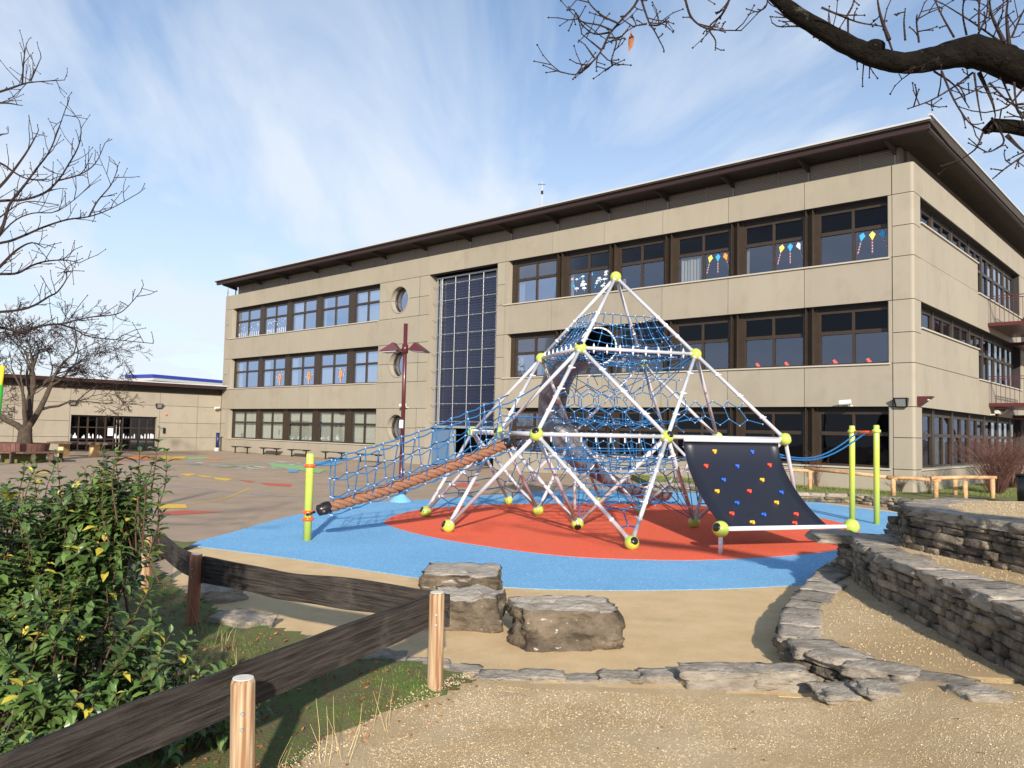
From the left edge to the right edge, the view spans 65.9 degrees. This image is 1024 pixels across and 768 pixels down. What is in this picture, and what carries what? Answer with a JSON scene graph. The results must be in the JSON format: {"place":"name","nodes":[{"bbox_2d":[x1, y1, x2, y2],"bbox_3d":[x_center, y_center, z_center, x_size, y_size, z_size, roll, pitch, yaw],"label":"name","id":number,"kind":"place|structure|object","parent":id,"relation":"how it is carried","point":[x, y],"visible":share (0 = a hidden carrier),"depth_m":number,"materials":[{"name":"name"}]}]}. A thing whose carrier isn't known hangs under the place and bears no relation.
{"place":"outdoors","nodes":[
{"label":"outdoors","id":0,"kind":"place"},
{"bbox_2d":[125,374,222,428],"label":"blue roofed hall","id":1,"kind":"structure","parent":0,"point":[159,378],"depth_m":80.27,"materials":[{"name":"grey"}]},
{"bbox_2d":[0,539,471,767],"bbox_3d":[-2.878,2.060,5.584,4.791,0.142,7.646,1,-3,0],"label":"grass","id":2,"kind":"structure","parent":0,"point":[178,615],"depth_m":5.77,"materials":[{"name":"green plant"}]},
{"bbox_2d":[0,30,156,350],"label":"overhanging tree","id":3,"kind":"object","parent":2,"relation":"on","point":[5,215],"visible":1,"depth_m":7.48,"materials":[{"name":"brown plant"}]},
{"bbox_2d":[0,425,273,766],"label":"evergreen bush","id":4,"kind":"object","parent":2,"relation":"on","point":[56,607],"visible":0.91,"depth_m":4.51,"materials":[{"name":"green plant"}]},
{"bbox_2d":[182,583,249,604],"bbox_3d":[-3.151,2.229,8.356,0.597,0.220,0.545,-2,-4,41],"label":"kerb stone","id":5,"kind":"object","parent":2,"relation":"on","point":[210,594],"visible":0.47,"depth_m":8.18,"materials":[{"name":"grey stone"}]},
{"bbox_2d":[0,531,449,767],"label":"plank fence","id":6,"kind":"object","parent":2,"relation":"on","point":[117,736],"visible":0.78,"depth_m":4.21,"materials":[{"name":"brown wood"}]},
{"bbox_2d":[192,609,393,767],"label":"dry grass stalks","id":7,"kind":"object","parent":2,"relation":"on","point":[317,712],"visible":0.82,"depth_m":4.39,"materials":[{"name":"plant"}]},
{"bbox_2d":[0,442,1012,697],"bbox_3d":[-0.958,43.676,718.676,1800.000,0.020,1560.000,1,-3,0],"label":"asphalt","id":8,"kind":"structure","parent":0,"point":[214,494],"depth_m":25.31,"materials":[{"name":"grey asphalt"}]},
{"bbox_2d":[0,366,4,416],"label":"play pole","id":9,"kind":"object","parent":8,"relation":"on","point":[2,369],"visible":1,"depth_m":31.69,"materials":[{"name":"yellow paint"}]},
{"bbox_2d":[0,442,63,463],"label":"tree planter","id":10,"kind":"object","parent":8,"relation":"on","point":[12,452],"visible":0.9,"depth_m":33.73,"materials":[{"name":"wood"}]},
{"bbox_2d":[0,290,152,444],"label":"bare tree","id":11,"kind":"object","parent":10,"relation":"in","point":[24,429],"visible":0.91,"depth_m":35.12,"materials":[{"name":"brown plant"}]},
{"bbox_2d":[47,441,120,457],"bbox_3d":[-21.795,3.340,40.273,3.050,0.760,1.400,1,-3,0],"label":"stone table","id":12,"kind":"object","parent":8,"relation":"on","point":[94,448],"visible":0.86,"depth_m":39.99,"materials":[{"name":"beige stone"}]},
{"bbox_2d":[0,373,227,450],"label":"wing","id":13,"kind":"structure","parent":8,"relation":"on","point":[190,421],"depth_m":49.52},
{"bbox_2d":[70,415,155,450],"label":"glazed doors","id":14,"kind":"structure","parent":13,"relation":"in","point":[135,432],"depth_m":49.13,"materials":[{"name":"glass"}]},
{"bbox_2d":[171,502,897,697],"bbox_3d":[4.421,2.675,12.080,17.612,0.050,15.628,3,-4,-29],"label":"tan rubber surface","id":15,"kind":"object","parent":8,"relation":"on","point":[666,628],"visible":0.16,"depth_m":7.53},
{"bbox_2d":[208,609,277,628],"bbox_3d":[-2.442,2.178,7.170,0.590,0.195,0.473,0,-4,27],"label":"kerb stone","id":16,"kind":"object","parent":15,"relation":"on","point":[244,618],"visible":0.52,"depth_m":7.07,"materials":[{"name":"grey stone"}]},
{"bbox_2d":[363,649,410,660],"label":"kerb stone","id":17,"kind":"object","parent":15,"relation":"on","point":[398,655],"visible":0.22,"depth_m":6.16,"materials":[{"name":"grey stone"}]},
{"bbox_2d":[406,657,449,669],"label":"kerb stone","id":18,"kind":"object","parent":15,"relation":"on","point":[446,664],"visible":0.22,"depth_m":6.15,"materials":[{"name":"grey stone"}]},
{"bbox_2d":[416,561,505,591],"bbox_3d":[-0.566,2.277,9.073,0.992,0.356,1.042,1,-3,0],"label":"boulder","id":19,"kind":"object","parent":15,"relation":"on","point":[466,573],"visible":0.66,"depth_m":8.68,"materials":[{"name":"grey stone"}]},
{"bbox_2d":[444,663,484,675],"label":"kerb stone","id":20,"kind":"object","parent":15,"relation":"on","point":[471,669],"visible":0.35,"depth_m":6.03,"materials":[{"name":"grey stone"}]},
{"bbox_2d":[435,586,506,632],"bbox_3d":[-0.415,2.155,7.478,0.729,0.430,0.654,1,-3,0],"label":"boulder","id":21,"kind":"object","parent":15,"relation":"on","point":[475,609],"visible":0.68,"depth_m":7.21,"materials":[{"name":"grey stone"}]},
{"bbox_2d":[473,669,532,683],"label":"kerb stone","id":22,"kind":"object","parent":15,"relation":"on","point":[497,674],"visible":0.53,"depth_m":5.85,"materials":[{"name":"grey stone"}]},
{"bbox_2d":[516,668,569,682],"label":"kerb stone","id":23,"kind":"object","parent":15,"relation":"on","point":[549,676],"visible":0.57,"depth_m":5.86,"materials":[{"name":"grey stone"}]},
{"bbox_2d":[502,594,627,651],"bbox_3d":[0.460,2.129,6.960,1.024,0.468,0.669,2,-3,-11],"label":"boulder","id":24,"kind":"object","parent":15,"relation":"on","point":[573,623],"visible":0.88,"depth_m":6.71,"materials":[{"name":"grey stone"}]},
{"bbox_2d":[564,672,600,681],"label":"kerb stone","id":25,"kind":"object","parent":15,"relation":"on","point":[582,677],"visible":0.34,"depth_m":5.91,"materials":[{"name":"grey stone"}]},
{"bbox_2d":[598,668,645,683],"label":"kerb stone","id":26,"kind":"object","parent":15,"relation":"on","point":[626,676],"visible":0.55,"depth_m":5.87,"materials":[{"name":"grey stone"}]},
{"bbox_2d":[635,668,678,684],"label":"kerb stone","id":27,"kind":"object","parent":15,"relation":"on","point":[666,676],"visible":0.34,"depth_m":5.88,"materials":[{"name":"grey stone"}]},
{"bbox_2d":[672,660,765,690],"bbox_3d":[1.555,2.192,5.868,0.760,0.220,0.366,1,-3,0],"label":"kerb stone","id":28,"kind":"object","parent":15,"relation":"on","point":[720,676],"visible":0.77,"depth_m":5.72,"materials":[{"name":"grey stone"}]},
{"bbox_2d":[746,661,816,691],"bbox_3d":[1.990,2.194,5.872,0.499,0.215,0.336,1,-3,0],"label":"kerb stone","id":29,"kind":"object","parent":15,"relation":"on","point":[788,677],"visible":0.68,"depth_m":5.73,"materials":[{"name":"grey stone"}]},
{"bbox_2d":[772,556,1023,685],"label":"dry stone wall","id":30,"kind":"structure","parent":15,"relation":"on","point":[799,627],"depth_m":6.35,"materials":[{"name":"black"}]},
{"bbox_2d":[807,529,1023,677],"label":"dry stone wall","id":31,"kind":"structure","parent":30,"relation":"on","point":[982,616],"depth_m":6.92,"materials":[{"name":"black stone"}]},
{"bbox_2d":[884,497,1023,573],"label":"dry stone wall","id":32,"kind":"structure","parent":31,"relation":"on","point":[938,526],"depth_m":8.07,"materials":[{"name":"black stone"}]},
{"bbox_2d":[189,489,897,590],"bbox_3d":[2.367,2.946,17.594,14.701,0.050,16.798,1,-3,0],"label":"blue rubber surface","id":33,"kind":"object","parent":8,"relation":"on","point":[365,537],"visible":0.4,"depth_m":11.55,"materials":[{"name":"blue rubber"}]},
{"bbox_2d":[302,453,315,540],"bbox_3d":[-3.278,1.822,12.755,0.190,1.402,0.190,1,-3,0],"label":"bridge post","id":34,"kind":"object","parent":33,"relation":"on","point":[309,465],"visible":1,"depth_m":12.70,"materials":[{"name":"metal"}]},
{"bbox_2d":[306,384,565,515],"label":"rope bridge","id":35,"kind":"structure","parent":34,"relation":"attached to","point":[388,488],"depth_m":13.62,"materials":[{"name":"blue fabric"}]},
{"bbox_2d":[388,494,412,502],"bbox_3d":[-2.780,2.842,19.735,0.640,0.200,0.640,1,-3,0],"label":"rubber mound","id":36,"kind":"object","parent":33,"relation":"on","point":[402,498],"visible":0.83,"depth_m":19.57,"materials":[{"name":"blue rubber"}]},
{"bbox_2d":[380,323,430,493],"bbox_3d":[-2.753,0.707,20.003,1.240,4.493,0.480,0,-3,15],"label":"street lamp","id":37,"kind":"object","parent":33,"relation":"on","point":[392,347],"visible":0.92,"depth_m":20.00,"materials":[{"name":"brown metal"}]},
{"bbox_2d":[384,503,859,559],"bbox_3d":[2.299,2.849,16.046,9.590,0.050,9.119,1,-3,0],"label":"red rubber surface","id":38,"kind":"object","parent":33,"relation":"on","point":[665,532],"visible":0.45,"depth_m":14.30,"materials":[{"name":"red rubber"}]},
{"bbox_2d":[420,271,859,553],"bbox_3d":[2.131,0.238,16.508,7.989,5.238,8.535,1,-3,0],"label":"climbing frame","id":39,"kind":"object","parent":38,"relation":"on","point":[743,483],"visible":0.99,"depth_m":14.90,"materials":[{"name":"metal"}]},
{"bbox_2d":[848,425,880,523],"bbox_3d":[7.742,1.968,17.382,0.182,2.130,0.883,3,-4,-20],"label":"turning bar","id":40,"kind":"object","parent":33,"relation":"on","point":[876,431],"visible":0.95,"depth_m":17.07,"materials":[{"name":"metal"}]},
{"bbox_2d":[780,432,865,460],"bbox_3d":[6.467,1.264,16.238,3.647,0.614,0.256,4,-5,-44],"label":"hand rope","id":41,"kind":"object","parent":40,"relation":"hanging from","point":[802,458],"visible":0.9,"depth_m":16.26,"materials":[{"name":"blue fabric"}]},
{"bbox_2d":[214,113,1023,491],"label":"school building","id":42,"kind":"structure","parent":8,"relation":"on","point":[798,293],"depth_m":31.80,"materials":[{"name":"grey"}]},
{"bbox_2d":[232,409,256,438],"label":"window","id":43,"kind":"structure","parent":42,"relation":"in","point":[244,420],"depth_m":52.48,"materials":[{"name":"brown glass"}]},
{"bbox_2d":[234,357,258,387],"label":"window","id":44,"kind":"structure","parent":42,"relation":"in","point":[246,370],"depth_m":52.67,"materials":[{"name":"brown glass"}]},
{"bbox_2d":[237,306,260,337],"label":"window","id":45,"kind":"structure","parent":42,"relation":"in","point":[248,319],"depth_m":52.86,"materials":[{"name":"brown glass"}]},
{"bbox_2d":[260,409,283,439],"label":"window","id":46,"kind":"structure","parent":42,"relation":"in","point":[271,427],"depth_m":50.20,"materials":[{"name":"beige glass"}]},
{"bbox_2d":[262,355,285,386],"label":"window","id":47,"kind":"structure","parent":42,"relation":"in","point":[273,375],"depth_m":50.39,"materials":[{"name":"blue glass"}]},
{"bbox_2d":[264,301,287,333],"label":"window","id":48,"kind":"structure","parent":42,"relation":"in","point":[275,313],"depth_m":50.58,"materials":[{"name":"glass"}]},
{"bbox_2d":[287,409,312,441],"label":"window","id":49,"kind":"structure","parent":42,"relation":"in","point":[300,421],"depth_m":48.02,"materials":[{"name":"beige glass"}]},
{"bbox_2d":[289,352,314,385],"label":"window","id":50,"kind":"structure","parent":42,"relation":"in","point":[302,366],"depth_m":48.22,"materials":[{"name":"blue glass"}]},
{"bbox_2d":[292,296,316,330],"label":"window","id":51,"kind":"structure","parent":42,"relation":"in","point":[304,310],"depth_m":48.40,"materials":[{"name":"glass"}]},
{"bbox_2d":[318,409,345,442],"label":"window","id":52,"kind":"structure","parent":42,"relation":"in","point":[331,422],"depth_m":45.82,"materials":[{"name":"glass"}]},
{"bbox_2d":[320,349,347,384],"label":"window","id":53,"kind":"structure","parent":42,"relation":"in","point":[333,364],"depth_m":46.02,"materials":[{"name":"glass"}]},
{"bbox_2d":[322,290,349,326],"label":"window","id":54,"kind":"structure","parent":42,"relation":"in","point":[335,306],"depth_m":46.21,"materials":[{"name":"glass"}]},
{"bbox_2d":[351,409,375,443],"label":"window","id":55,"kind":"structure","parent":42,"relation":"in","point":[363,427],"depth_m":43.78,"materials":[{"name":"glass"}]},
{"bbox_2d":[353,347,377,383],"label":"window","id":56,"kind":"structure","parent":42,"relation":"in","point":[365,367],"depth_m":43.97,"materials":[{"name":"clear glass"}]},
{"bbox_2d":[355,285,379,322],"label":"window","id":57,"kind":"structure","parent":42,"relation":"in","point":[367,306],"depth_m":44.19,"materials":[{"name":"clear glass"}]},
{"bbox_2d":[387,414,400,441],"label":"round window","id":58,"kind":"structure","parent":42,"relation":"in","point":[396,431],"depth_m":41.86,"materials":[{"name":"brown metal"}]},
{"bbox_2d":[388,351,402,377],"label":"round window","id":59,"kind":"structure","parent":42,"relation":"in","point":[398,361],"depth_m":42.05,"materials":[{"name":"brown metal"}]},
{"bbox_2d":[390,286,408,313],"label":"round window","id":60,"kind":"structure","parent":42,"relation":"in","point":[402,298],"depth_m":42.19,"materials":[{"name":"clear glass"}]},
{"bbox_2d":[431,428,455,463],"bbox_3d":[-3.409,3.132,39.583,1.700,1.800,0.100,-2,-5,42],"label":"entrance door","id":61,"kind":"structure","parent":42,"relation":"in","point":[442,435],"depth_m":39.56,"materials":[{"name":"blue"}]},
{"bbox_2d":[513,408,553,452],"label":"window","id":62,"kind":"structure","parent":42,"relation":"in","point":[520,423],"depth_m":35.70,"materials":[{"name":"glass"}]},
{"bbox_2d":[515,331,555,376],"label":"window","id":63,"kind":"structure","parent":42,"relation":"in","point":[527,346],"depth_m":35.84,"materials":[{"name":"clear glass"}]},
{"bbox_2d":[516,255,557,302],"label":"window","id":64,"kind":"structure","parent":42,"relation":"in","point":[536,278],"depth_m":35.78,"materials":[{"name":"blue glass"}]},
{"bbox_2d":[566,408,606,454],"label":"window","id":65,"kind":"structure","parent":42,"relation":"in","point":[584,429],"depth_m":33.28,"materials":[{"name":"black glass"}]},
{"bbox_2d":[568,246,609,295],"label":"window","id":66,"kind":"structure","parent":42,"relation":"in","point":[595,259],"depth_m":33.85,"materials":[{"name":"glass"}]},
{"bbox_2d":[617,408,663,456],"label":"window","id":67,"kind":"structure","parent":42,"relation":"in","point":[635,416],"depth_m":31.74,"materials":[{"name":"black glass"}]},
{"bbox_2d":[618,322,664,372],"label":"window","id":68,"kind":"structure","parent":42,"relation":"in","point":[629,341],"depth_m":31.81,"materials":[{"name":"glass"}]},
{"bbox_2d":[619,236,665,289],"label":"window","id":69,"kind":"structure","parent":42,"relation":"in","point":[642,252],"depth_m":32.00,"materials":[{"name":"brown metal"}]},
{"bbox_2d":[675,408,729,458],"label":"window","id":70,"kind":"structure","parent":42,"relation":"in","point":[689,427],"depth_m":29.87,"materials":[{"name":"black glass"}]},
{"bbox_2d":[676,316,729,370],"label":"window","id":71,"kind":"structure","parent":42,"relation":"in","point":[702,331],"depth_m":29.93,"materials":[{"name":"clear glass"}]},
{"bbox_2d":[677,225,730,282],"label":"window","id":72,"kind":"structure","parent":42,"relation":"in","point":[693,247],"depth_m":30.36,"materials":[{"name":"black glass"}]},
{"bbox_2d":[743,407,804,463],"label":"window","id":73,"kind":"structure","parent":42,"relation":"in","point":[790,420],"depth_m":27.68,"materials":[{"name":"glass"}]},
{"bbox_2d":[744,309,804,367],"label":"window","id":74,"kind":"structure","parent":42,"relation":"in","point":[783,324],"depth_m":28.06,"materials":[{"name":"brown metal"}]},
{"bbox_2d":[744,212,804,274],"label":"window","id":75,"kind":"structure","parent":42,"relation":"in","point":[788,228],"depth_m":28.25,"materials":[{"name":"brown metal"}]},
{"bbox_2d":[818,302,887,364],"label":"window","id":76,"kind":"structure","parent":42,"relation":"in","point":[863,318],"depth_m":26.23,"materials":[{"name":"brown metal"}]},
{"bbox_2d":[818,198,887,264],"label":"window","id":77,"kind":"structure","parent":42,"relation":"in","point":[870,215],"depth_m":26.41,"materials":[{"name":"glass"}]},
{"bbox_2d":[819,407,888,467],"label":"window","id":78,"kind":"structure","parent":42,"relation":"in","point":[834,422],"depth_m":26.06,"materials":[{"name":"black glass"}]},
{"bbox_2d":[893,398,908,406],"bbox_3d":[12.156,0.582,24.689,0.440,0.300,0.259,-2,-5,42],"label":"floodlight","id":79,"kind":"object","parent":42,"relation":"attached to","point":[901,402],"visible":1,"depth_m":24.62,"materials":[{"name":"black plastic"}]},
{"bbox_2d":[908,409,931,467],"bbox_3d":[13.438,1.794,26.096,0.209,1.960,2.200,-2,-5,42],"label":"window","id":80,"kind":"structure","parent":42,"relation":"in","point":[925,412],"depth_m":26.75,"materials":[{"name":"brown metal"}]},
{"bbox_2d":[933,216,949,240],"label":"window","id":81,"kind":"structure","parent":42,"relation":"in","point":[938,223],"depth_m":28.41,"materials":[{"name":"brown metal"}]},
{"bbox_2d":[934,313,950,336],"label":"window","id":82,"kind":"structure","parent":42,"relation":"in","point":[937,317],"depth_m":28.21,"materials":[{"name":"brown metal"}]},
{"bbox_2d":[934,410,950,466],"bbox_3d":[15.121,1.939,27.939,0.213,1.960,2.200,-2,-5,42],"label":"window","id":83,"kind":"structure","parent":42,"relation":"in","point":[939,438],"depth_m":27.90,"materials":[{"name":"brown metal"}]},
{"bbox_2d":[952,230,966,252],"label":"window","id":84,"kind":"structure","parent":42,"relation":"in","point":[959,239],"depth_m":30.29,"materials":[{"name":"brown metal"}]},
{"bbox_2d":[953,321,967,343],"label":"window","id":85,"kind":"structure","parent":42,"relation":"in","point":[956,325],"depth_m":30.09,"materials":[{"name":"brown metal"}]},
{"bbox_2d":[953,412,967,465],"bbox_3d":[16.849,2.081,29.741,0.095,1.960,2.200,-2,-5,42],"label":"window","id":86,"kind":"structure","parent":42,"relation":"in","point":[959,416],"depth_m":29.76,"materials":[{"name":"brown metal"}]},
{"bbox_2d":[969,243,980,292],"bbox_3d":[18.719,-4.528,32.017,0.095,2.020,1.950,-2,-5,42],"label":"window","id":87,"kind":"structure","parent":42,"relation":"in","point":[975,252],"depth_m":32.62,"materials":[{"name":"brown metal"}]},
{"bbox_2d":[970,329,981,378],"bbox_3d":[18.644,-1.130,31.819,0.095,2.010,1.950,-2,-5,42],"label":"window","id":88,"kind":"structure","parent":42,"relation":"in","point":[975,334],"depth_m":32.42,"materials":[{"name":"brown metal"}]},
{"bbox_2d":[970,414,983,463],"bbox_3d":[18.534,2.226,31.582,0.095,1.960,2.200,-2,-5,42],"label":"window","id":89,"kind":"structure","parent":42,"relation":"in","point":[975,418],"depth_m":31.59,"materials":[{"name":"brown metal"}]},
{"bbox_2d":[982,253,992,299],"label":"window","id":90,"kind":"structure","parent":42,"relation":"in","point":[986,260],"depth_m":33.56,"materials":[{"name":"brown metal"}]},
{"bbox_2d":[983,334,993,381],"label":"window","id":91,"kind":"structure","parent":42,"relation":"in","point":[987,339],"depth_m":33.37,"materials":[{"name":"brown metal"}]},
{"bbox_2d":[985,416,996,456],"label":"window","id":92,"kind":"structure","parent":42,"relation":"in","point":[990,420],"depth_m":33.54,"materials":[{"name":"brown metal"}]},
{"bbox_2d":[993,262,1002,305],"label":"window","id":93,"kind":"structure","parent":42,"relation":"in","point":[998,269],"depth_m":35.24,"materials":[{"name":"brown metal"}]},
{"bbox_2d":[994,339,1003,384],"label":"window","id":94,"kind":"structure","parent":42,"relation":"in","point":[996,343],"depth_m":34.93,"materials":[{"name":"brown metal"}]},
{"bbox_2d":[999,418,1008,459],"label":"window","id":95,"kind":"structure","parent":42,"relation":"in","point":[1002,421],"depth_m":35.29,"materials":[{"name":"brown metal"}]},
{"bbox_2d":[1000,270,1012,311],"bbox_3d":[22.917,-4.163,36.700,0.223,2.020,1.950,-2,-5,42],"label":"window","id":96,"kind":"structure","parent":42,"relation":"in","point":[1008,277],"depth_m":36.68,"materials":[{"name":"brown metal"}]},
{"bbox_2d":[1001,344,1013,386],"bbox_3d":[22.842,-0.765,36.502,0.223,2.010,1.950,-2,-5,42],"label":"window","id":97,"kind":"structure","parent":42,"relation":"in","point":[1008,348],"depth_m":36.47,"materials":[{"name":"brown metal"}]},
{"bbox_2d":[652,481,908,506],"bbox_3d":[11.589,3.269,22.172,15.445,0.294,4.532,0,-3,13],"label":"stone edging","id":98,"kind":"object","parent":8,"relation":"on","point":[834,497],"visible":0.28,"depth_m":22.26,"materials":[{"name":"grey stone"}]},
{"bbox_2d":[0,0,1023,441],"label":"sky","id":99,"kind":"structure","parent":0,"point":[258,134],"materials":[{"name":"blue"}]},
{"bbox_2d":[279,501,1023,767],"bbox_3d":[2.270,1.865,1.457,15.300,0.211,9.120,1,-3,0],"label":"gravel ground","id":100,"kind":"structure","parent":0,"point":[505,730],"depth_m":4.76,"materials":[{"name":"beige gravel"}]},
{"bbox_2d":[5,579,983,767],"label":"leaf litter","id":101,"kind":"object","parent":100,"relation":"on","point":[267,717],"visible":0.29,"depth_m":5.31,"materials":[{"name":"brown plant"}]},
{"bbox_2d":[533,0,1023,178],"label":"overhanging tree","id":102,"kind":"object","parent":100,"relation":"on","point":[1001,58],"visible":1,"depth_m":4.29,"materials":[{"name":"brown plant"}]},
{"bbox_2d":[808,681,862,704],"bbox_3d":[2.331,2.139,5.457,0.534,0.082,0.343,1,-3,0],"label":"kerb stone","id":103,"kind":"object","parent":100,"relation":"on","point":[837,693],"visible":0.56,"depth_m":5.39,"materials":[{"name":"grey stone"}]},
{"bbox_2d":[850,679,904,702],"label":"kerb stone","id":104,"kind":"object","parent":100,"relation":"on","point":[871,690],"visible":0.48,"depth_m":5.31,"materials":[{"name":"grey stone"}]},
{"bbox_2d":[947,685,1009,701],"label":"kerb stone","id":105,"kind":"object","parent":100,"relation":"on","point":[977,693],"visible":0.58,"depth_m":4.98,"materials":[{"name":"grey stone"}]},
{"bbox_2d":[632,474,1016,506],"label":"bed grass","id":106,"kind":"structure","parent":0,"point":[804,486],"depth_m":25.18,"materials":[{"name":"green plant"}]},
{"bbox_2d":[678,466,996,497],"bbox_3d":[9.538,2.949,23.919,9.130,0.811,1.727,0,-3,16],"label":"log rail fence","id":107,"kind":"object","parent":106,"relation":"on","point":[935,480],"visible":0.56,"depth_m":22.77,"materials":[{"name":"brown wood"}]},
{"bbox_2d":[934,431,1023,493],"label":"twig shrub","id":108,"kind":"object","parent":106,"relation":"on","point":[1002,480],"visible":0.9,"depth_m":24.73,"materials":[{"name":"brown plant"}]},
{"bbox_2d":[956,428,1023,487],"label":"twig shrub","id":109,"kind":"object","parent":106,"relation":"on","point":[1013,482],"visible":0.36,"depth_m":27.73,"materials":[{"name":"red plant"}]},
{"bbox_2d":[1015,473,1023,500],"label":"litter bin","id":110,"kind":"object","parent":106,"relation":"on","point":[1020,485],"visible":0.84,"depth_m":20.62,"materials":[{"name":"black plastic"}]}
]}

